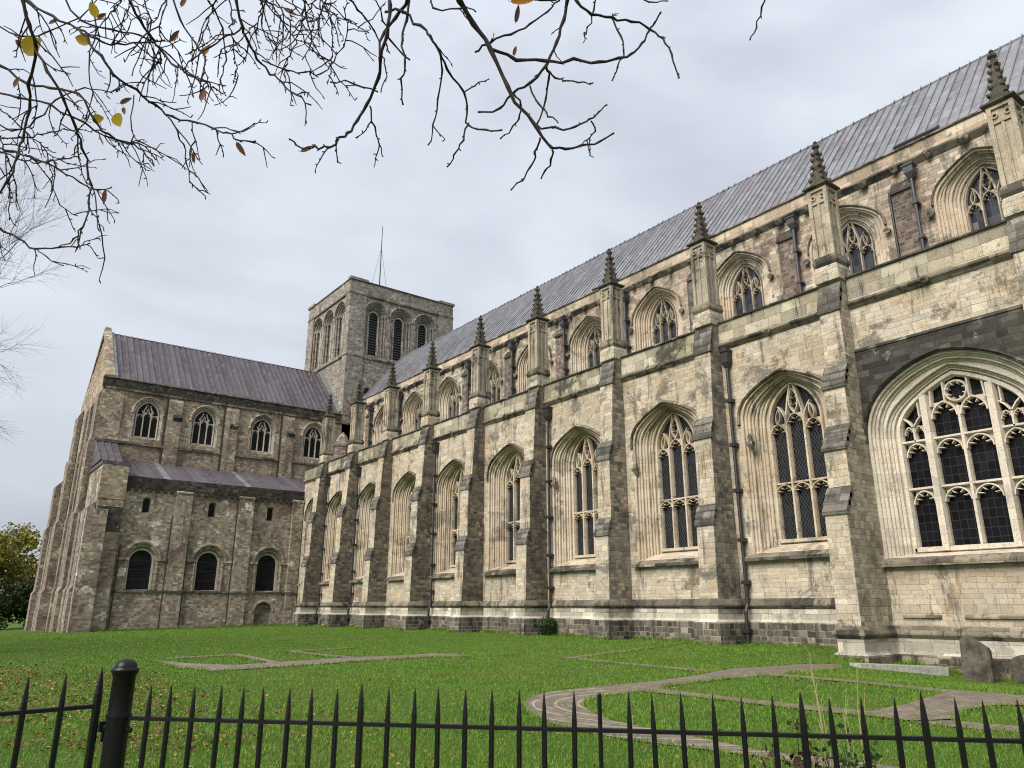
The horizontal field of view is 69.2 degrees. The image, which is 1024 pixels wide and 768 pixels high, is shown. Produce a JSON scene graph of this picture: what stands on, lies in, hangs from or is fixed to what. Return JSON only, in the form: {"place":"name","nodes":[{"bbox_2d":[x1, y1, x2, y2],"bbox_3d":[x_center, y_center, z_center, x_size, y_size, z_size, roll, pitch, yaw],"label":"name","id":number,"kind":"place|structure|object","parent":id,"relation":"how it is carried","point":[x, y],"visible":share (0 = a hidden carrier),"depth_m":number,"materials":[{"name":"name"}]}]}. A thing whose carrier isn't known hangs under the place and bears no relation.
{"place":"outdoors","nodes":[
{"label":"outdoors","id":0,"kind":"place"},
{"bbox_2d":[152,654,279,662],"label":"path","id":1,"kind":"structure","parent":0,"point":[253,657],"depth_m":24.45,"materials":[{"name":"stone"}]},
{"bbox_2d":[151,653,469,670],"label":"path","id":2,"kind":"structure","parent":0,"point":[241,666],"depth_m":22.34,"materials":[{"name":"stone"}]},
{"bbox_2d":[283,647,352,656],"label":"path","id":3,"kind":"structure","parent":0,"point":[320,653],"depth_m":27.02,"materials":[{"name":"stone"}]},
{"bbox_2d":[0,614,1023,767],"bbox_3d":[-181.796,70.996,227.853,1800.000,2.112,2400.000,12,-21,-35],"label":"lawn","id":4,"kind":"structure","parent":0,"point":[14,628],"depth_m":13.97,"materials":[{"name":"green plant"}]},
{"bbox_2d":[0,577,34,629],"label":"evergreen shrub","id":5,"kind":"object","parent":4,"relation":"on","point":[16,602],"visible":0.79,"depth_m":94.03,"materials":[{"name":"green plant"}]},
{"bbox_2d":[0,522,41,591],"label":"broadleaf tree","id":6,"kind":"object","parent":4,"relation":"on","point":[15,566],"visible":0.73,"depth_m":99.62,"materials":[{"name":"green plant"}]},
{"bbox_2d":[0,149,93,442],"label":"bare tree","id":7,"kind":"object","parent":4,"relation":"on","point":[23,233],"visible":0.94,"depth_m":31.11,"materials":[{"name":"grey plant"}]},
{"bbox_2d":[0,0,765,283],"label":"lime tree","id":8,"kind":"object","parent":4,"relation":"on","point":[29,45],"visible":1,"depth_m":3.82,"materials":[{"name":"brown plant"}]},
{"bbox_2d":[0,650,849,767],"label":"fallen leaves","id":9,"kind":"object","parent":4,"relation":"on","point":[157,724],"visible":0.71,"depth_m":11.63,"materials":[{"name":"plant"}]},
{"bbox_2d":[24,33,1023,679],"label":"cathedral","id":10,"kind":"structure","parent":4,"relation":"on","point":[780,403],"depth_m":43.68,"materials":[{"name":"stone"}]},
{"bbox_2d":[116,539,167,589],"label":"arched window","id":11,"kind":"structure","parent":10,"relation":"in","point":[140,570],"depth_m":67.78,"materials":[{"name":"glass"}]},
{"bbox_2d":[141,497,151,512],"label":"small window","id":12,"kind":"structure","parent":10,"relation":"in","point":[146,506],"depth_m":69.09,"materials":[{"name":"black glass"}]},
{"bbox_2d":[130,396,165,440],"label":"window","id":13,"kind":"structure","parent":10,"relation":"in","point":[148,414],"depth_m":76.99,"materials":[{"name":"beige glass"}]},
{"bbox_2d":[188,405,220,446],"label":"window","id":14,"kind":"structure","parent":10,"relation":"in","point":[205,420],"depth_m":80.29,"materials":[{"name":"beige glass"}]},
{"bbox_2d":[187,543,231,590],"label":"arched window","id":15,"kind":"structure","parent":10,"relation":"in","point":[208,565],"depth_m":71.21,"materials":[{"name":"black glass"}]},
{"bbox_2d":[208,502,216,516],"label":"small window","id":16,"kind":"structure","parent":10,"relation":"in","point":[212,506],"depth_m":72.52,"materials":[{"name":"black glass"}]},
{"bbox_2d":[248,414,276,453],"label":"window","id":17,"kind":"structure","parent":10,"relation":"in","point":[263,427],"depth_m":83.96,"materials":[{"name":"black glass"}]},
{"bbox_2d":[249,545,287,591],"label":"arched window","id":18,"kind":"structure","parent":10,"relation":"in","point":[268,563],"depth_m":74.57,"materials":[{"name":"black glass"}]},
{"bbox_2d":[266,507,273,520],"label":"small window","id":19,"kind":"structure","parent":10,"relation":"in","point":[270,511],"depth_m":75.89,"materials":[{"name":"black glass"}]},
{"bbox_2d":[297,497,313,585],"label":"window","id":20,"kind":"structure","parent":10,"relation":"in","point":[308,510],"depth_m":76.49,"materials":[{"name":"stone"}]},
{"bbox_2d":[301,421,321,459],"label":"window","id":21,"kind":"structure","parent":10,"relation":"in","point":[311,432],"depth_m":87.37,"materials":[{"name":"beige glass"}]},
{"bbox_2d":[310,317,322,371],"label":"louvre window","id":22,"kind":"structure","parent":10,"relation":"in","point":[318,325],"depth_m":102.11,"materials":[{"name":"beige stone"}]},
{"bbox_2d":[321,309,334,365],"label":"louvre window","id":23,"kind":"structure","parent":10,"relation":"in","point":[328,323],"depth_m":99.34,"materials":[{"name":"beige stone"}]},
{"bbox_2d":[320,490,342,584],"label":"window","id":24,"kind":"structure","parent":10,"relation":"in","point":[333,506],"depth_m":71.85,"materials":[{"name":"stone"}]},
{"bbox_2d":[332,300,345,358],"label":"louvre window","id":25,"kind":"structure","parent":10,"relation":"in","point":[339,316],"depth_m":96.69,"materials":[{"name":"beige stone"}]},
{"bbox_2d":[349,481,375,582],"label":"window","id":26,"kind":"structure","parent":10,"relation":"in","point":[365,498],"depth_m":66.73,"materials":[{"name":"stone"}]},
{"bbox_2d":[363,301,388,357],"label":"louvre window","id":27,"kind":"structure","parent":10,"relation":"in","point":[377,315],"depth_m":96.50,"materials":[{"name":"grey stone"}]},
{"bbox_2d":[371,405,383,444],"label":"window","id":28,"kind":"structure","parent":10,"relation":"in","point":[378,422],"depth_m":84.77,"materials":[{"name":"stone"}]},
{"bbox_2d":[372,226,385,284],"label":"flagpole","id":29,"kind":"object","parent":10,"relation":"on","point":[380,260],"visible":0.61,"depth_m":107.19,"materials":[{"name":"grey metal"}]},
{"bbox_2d":[385,471,415,580],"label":"window","id":30,"kind":"structure","parent":10,"relation":"in","point":[402,491],"depth_m":61.55,"materials":[{"name":"stone"}]},
{"bbox_2d":[388,308,412,360],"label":"louvre window","id":31,"kind":"structure","parent":10,"relation":"in","point":[400,332],"depth_m":98.64,"materials":[{"name":"grey stone"}]},
{"bbox_2d":[399,391,422,434],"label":"window","id":32,"kind":"structure","parent":10,"relation":"in","point":[412,409],"depth_m":79.49,"materials":[{"name":"stone"}]},
{"bbox_2d":[413,314,435,349],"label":"louvre window","id":33,"kind":"structure","parent":10,"relation":"in","point":[425,326],"depth_m":101.13,"materials":[{"name":"grey stone"}]},
{"bbox_2d":[429,458,464,578],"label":"window","id":34,"kind":"structure","parent":10,"relation":"in","point":[448,481],"depth_m":56.19,"materials":[{"name":"stone"}]},
{"bbox_2d":[439,376,460,420],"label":"window","id":35,"kind":"structure","parent":10,"relation":"in","point":[449,389],"depth_m":74.26,"materials":[{"name":"stone"}]},
{"bbox_2d":[469,360,502,402],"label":"window","id":36,"kind":"structure","parent":10,"relation":"in","point":[495,371],"depth_m":68.55,"materials":[{"name":"stone"}]},
{"bbox_2d":[482,443,523,575],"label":"window","id":37,"kind":"structure","parent":10,"relation":"in","point":[502,474],"depth_m":50.84,"materials":[{"name":"stone"}]},
{"bbox_2d":[513,345,552,392],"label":"window","id":38,"kind":"structure","parent":10,"relation":"in","point":[522,363],"depth_m":64.29,"materials":[{"name":"stone"}]},
{"bbox_2d":[547,424,599,571],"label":"window","id":39,"kind":"structure","parent":10,"relation":"in","point":[572,459],"depth_m":45.36,"materials":[{"name":"stone"}]},
{"bbox_2d":[565,315,601,373],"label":"window","id":40,"kind":"structure","parent":10,"relation":"in","point":[585,341],"depth_m":58.85,"materials":[{"name":"stone"}]},
{"bbox_2d":[628,286,683,350],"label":"window","id":41,"kind":"structure","parent":10,"relation":"in","point":[657,318],"depth_m":53.37,"materials":[{"name":"stone"}]},
{"bbox_2d":[630,400,698,567],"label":"window","id":42,"kind":"structure","parent":10,"relation":"in","point":[662,444],"depth_m":39.89,"materials":[{"name":"stone"}]},
{"bbox_2d":[717,251,773,319],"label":"window","id":43,"kind":"structure","parent":10,"relation":"in","point":[744,285],"depth_m":47.78,"materials":[{"name":"stone"}]},
{"bbox_2d":[737,367,829,561],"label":"window","id":44,"kind":"structure","parent":10,"relation":"in","point":[785,415],"depth_m":34.38,"materials":[{"name":"stone"}]},
{"bbox_2d":[803,204,890,286],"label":"window","id":45,"kind":"structure","parent":10,"relation":"in","point":[864,232],"depth_m":41.72,"materials":[{"name":"stone"}]},
{"bbox_2d":[863,346,1023,566],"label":"window","id":46,"kind":"structure","parent":10,"relation":"in","point":[944,432],"depth_m":28.79,"materials":[{"name":"stone"}]},
{"bbox_2d":[927,145,1005,241],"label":"window","id":47,"kind":"structure","parent":10,"relation":"in","point":[966,198],"depth_m":37.41,"materials":[{"name":"stone"}]},
{"bbox_2d":[66,623,1023,767],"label":"turf edge","id":48,"kind":"object","parent":4,"relation":"on","point":[523,700],"visible":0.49,"depth_m":20.34,"materials":[{"name":"green plant"}]},
{"bbox_2d":[535,614,557,633],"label":"shrub","id":49,"kind":"object","parent":4,"relation":"on","point":[550,622],"depth_m":43.26,"materials":[{"name":"green plant"}]},
{"bbox_2d":[99,658,1023,767],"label":"metal fence","id":50,"kind":"object","parent":4,"relation":"on","point":[117,728],"visible":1,"depth_m":4.15,"materials":[{"name":"black metal"}]},
{"bbox_2d":[0,667,105,767],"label":"metal gate","id":51,"kind":"structure","parent":50,"relation":"attached to","point":[61,708],"depth_m":4.39,"materials":[{"name":"black metal"}]},
{"bbox_2d":[752,717,819,767],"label":"weed","id":52,"kind":"object","parent":4,"relation":"on","point":[796,760],"visible":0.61,"depth_m":4.15,"materials":[{"name":"green plant"}]},
{"bbox_2d":[805,648,867,767],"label":"weed","id":53,"kind":"object","parent":4,"relation":"on","point":[821,726],"visible":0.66,"depth_m":4.29,"materials":[{"name":"plant"}]},
{"bbox_2d":[791,723,890,767],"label":"weed","id":54,"kind":"object","parent":4,"relation":"on","point":[843,760],"visible":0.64,"depth_m":4.20,"materials":[{"name":"green plant"}]},
{"bbox_2d":[849,662,948,675],"bbox_3d":[13.264,9.780,25.402,3.500,0.310,0.560,7,-18,-13],"label":"ledger stone","id":55,"kind":"object","parent":4,"relation":"on","point":[933,670],"visible":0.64,"depth_m":25.22,"materials":[{"name":"grey stone"}]},
{"bbox_2d":[959,635,995,682],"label":"stone slab","id":56,"kind":"structure","parent":4,"relation":"on","point":[977,660],"depth_m":25.01,"materials":[{"name":"grey stone"}]},
{"bbox_2d":[1011,655,1023,684],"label":"stone slab","id":57,"kind":"structure","parent":4,"relation":"on","point":[1017,662],"depth_m":24.31,"materials":[{"name":"grey stone"}]},
{"bbox_2d":[0,0,1023,590],"label":"sky","id":58,"kind":"structure","parent":0,"point":[238,271],"materials":[{"name":"grey"}]},
{"bbox_2d":[563,642,683,658],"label":"path","id":59,"kind":"structure","parent":0,"point":[571,657],"depth_m":26.38,"materials":[{"name":"stone"}]},
{"bbox_2d":[567,658,708,670],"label":"path","id":60,"kind":"structure","parent":0,"point":[616,662],"depth_m":21.22,"materials":[{"name":"stone"}]},
{"bbox_2d":[524,664,907,767],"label":"path","id":61,"kind":"structure","parent":0,"point":[559,703],"depth_m":12.98,"materials":[{"name":"stone"}]},
{"bbox_2d":[640,688,865,715],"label":"path","id":62,"kind":"structure","parent":0,"point":[811,707],"depth_m":13.33,"materials":[{"name":"stone"}]},
{"bbox_2d":[769,674,942,690],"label":"path","id":63,"kind":"structure","parent":0,"point":[885,684],"depth_m":16.64,"materials":[{"name":"stone"}]},
{"bbox_2d":[856,689,1023,719],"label":"path","id":64,"kind":"structure","parent":0,"point":[939,705],"depth_m":12.85,"materials":[{"name":"stone"}]},
{"bbox_2d":[883,717,1018,731],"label":"path","id":65,"kind":"structure","parent":0,"point":[950,723],"depth_m":10.68,"materials":[{"name":"stone"}]}
]}

